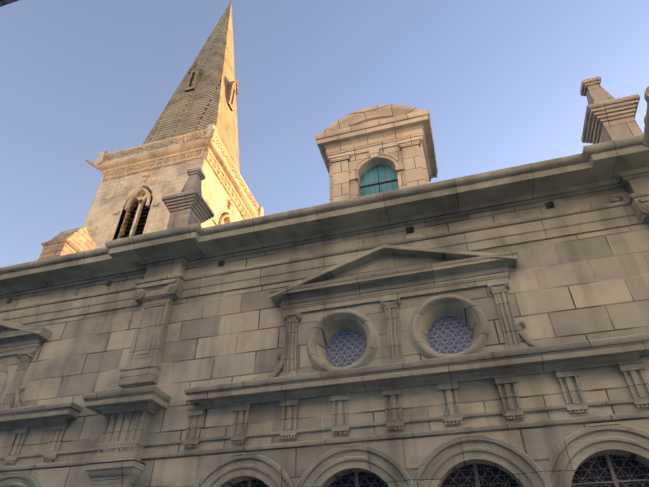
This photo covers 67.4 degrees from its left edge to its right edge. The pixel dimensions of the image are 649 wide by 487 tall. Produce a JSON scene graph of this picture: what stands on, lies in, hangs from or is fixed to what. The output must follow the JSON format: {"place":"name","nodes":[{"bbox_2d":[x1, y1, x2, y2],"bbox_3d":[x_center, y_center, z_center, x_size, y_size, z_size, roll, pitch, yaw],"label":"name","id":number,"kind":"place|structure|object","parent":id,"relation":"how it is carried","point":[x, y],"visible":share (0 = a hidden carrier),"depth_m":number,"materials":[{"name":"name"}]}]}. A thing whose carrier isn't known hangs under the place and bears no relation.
{"place":"outdoors","nodes":[
{"label":"outdoors","id":0,"kind":"place"},
{"bbox_2d":[0,0,18,6],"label":"house street front","id":1,"kind":"structure","parent":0,"point":[4,2],"depth_m":1.35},
{"bbox_2d":[0,187,648,486],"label":"facade wall","id":2,"kind":"structure","parent":0,"point":[582,287],"depth_m":7.58,"materials":[{"name":"grey stone"}]},
{"bbox_2d":[0,134,648,486],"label":"facade mouldings","id":3,"kind":"object","parent":2,"relation":"attached to","point":[389,275],"visible":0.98,"depth_m":7.81,"materials":[{"name":"grey stone"}]},
{"bbox_2d":[326,316,472,366],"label":"round windows","id":4,"kind":"structure","parent":3,"relation":"attached to","point":[446,335],"depth_m":7.72,"materials":[{"name":"blue glass"}]},
{"bbox_2d":[162,76,643,228],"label":"pinnacles","id":5,"kind":"object","parent":3,"relation":"on","point":[608,117],"visible":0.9,"depth_m":9.37,"materials":[{"name":"stone"}]},
{"bbox_2d":[232,455,648,486],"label":"arched windows","id":6,"kind":"structure","parent":3,"relation":"attached to","point":[595,469],"depth_m":6.17,"materials":[{"name":"black glass"}]},
{"bbox_2d":[248,454,648,486],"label":"glazing bars","id":7,"kind":"object","parent":3,"relation":"attached to","point":[611,470],"visible":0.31,"depth_m":5.93,"materials":[{"name":"grey"}]},
{"bbox_2d":[608,195,626,202],"bbox_3d":[4.702,-0.702,7.814,0.288,0.165,0.144,-10,-39,13],"label":"pigeon","id":8,"kind":"object","parent":3,"relation":"attached to","point":[614,199],"visible":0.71,"depth_m":7.77,"materials":[{"name":"grey"}]},
{"bbox_2d":[642,86,648,146],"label":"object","id":9,"kind":"object","parent":3,"relation":"attached to","point":[646,128],"visible":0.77,"depth_m":7.18,"materials":[{"name":"stone"}]},
{"bbox_2d":[0,0,648,267],"label":"sky","id":10,"kind":"structure","parent":0,"point":[499,82],"materials":[{"name":"blue"}]},
{"bbox_3d":[-1.281,2.314,15.933,37.200,5.500,11.550,-10,-39,13],"label":"nave roof","id":11,"kind":"object","parent":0,"visible":0},
{"bbox_2d":[38,227,95,259],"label":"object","id":12,"kind":"object","parent":11,"relation":"on","point":[76,240],"visible":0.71,"depth_m":17.61,"materials":[{"name":"stone"}]},
{"bbox_2d":[315,104,437,202],"bbox_3d":[1.248,-1.311,10.601,2.500,3.230,1.900,-10,-39,13],"label":"dormer","id":13,"kind":"object","parent":11,"relation":"on","point":[398,139],"visible":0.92,"depth_m":10.26,"materials":[{"name":"beige stone"}]},
{"bbox_2d":[360,166,397,192],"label":"bars","id":14,"kind":"object","parent":13,"relation":"attached to","point":[378,183],"visible":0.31,"depth_m":9.92,"materials":[{"name":"metal"}]},
{"bbox_2d":[360,165,398,196],"bbox_3d":[1.117,-0.988,9.778,0.860,1.710,0.040,-10,-39,13],"label":"window pane","id":15,"kind":"structure","parent":13,"relation":"attached to","point":[370,175],"depth_m":10.00,"materials":[{"name":"teal glass"}]},
{"bbox_3d":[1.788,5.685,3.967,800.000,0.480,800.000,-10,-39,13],"label":"ground","id":16,"kind":"structure","parent":0,"visible":0},
{"bbox_2d":[83,150,244,248],"bbox_3d":[-8.588,5.994,22.777,6.440,22.100,6.440,-10,-39,13],"label":"tower shaft","id":17,"kind":"object","parent":16,"relation":"on","point":[111,195],"visible":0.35,"depth_m":25.83,"materials":[{"name":"beige stone"}]},
{"bbox_2d":[123,197,152,237],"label":"louvers","id":18,"kind":"object","parent":17,"relation":"on","point":[139,222],"visible":0.1,"depth_m":25.33,"materials":[{"name":"black"}]},
{"bbox_2d":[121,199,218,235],"bbox_3d":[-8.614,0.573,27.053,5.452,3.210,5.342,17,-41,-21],"label":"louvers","id":19,"kind":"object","parent":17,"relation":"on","point":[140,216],"visible":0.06,"depth_m":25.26,"materials":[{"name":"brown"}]},
{"bbox_2d":[102,0,239,173],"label":"spire","id":20,"kind":"structure","parent":17,"relation":"on","point":[203,101],"depth_m":33.05,"materials":[{"name":"stone"}]},
{"bbox_2d":[189,72,234,103],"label":"lucarne slits","id":21,"kind":"object","parent":20,"relation":"on","point":[192,77],"visible":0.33,"depth_m":34.10,"materials":[{"name":"black"}]},
{"bbox_2d":[85,124,263,240],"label":"tower trim","id":22,"kind":"structure","parent":17,"relation":"attached to","point":[151,154],"depth_m":27.10,"materials":[{"name":"beige stone"}]}
]}

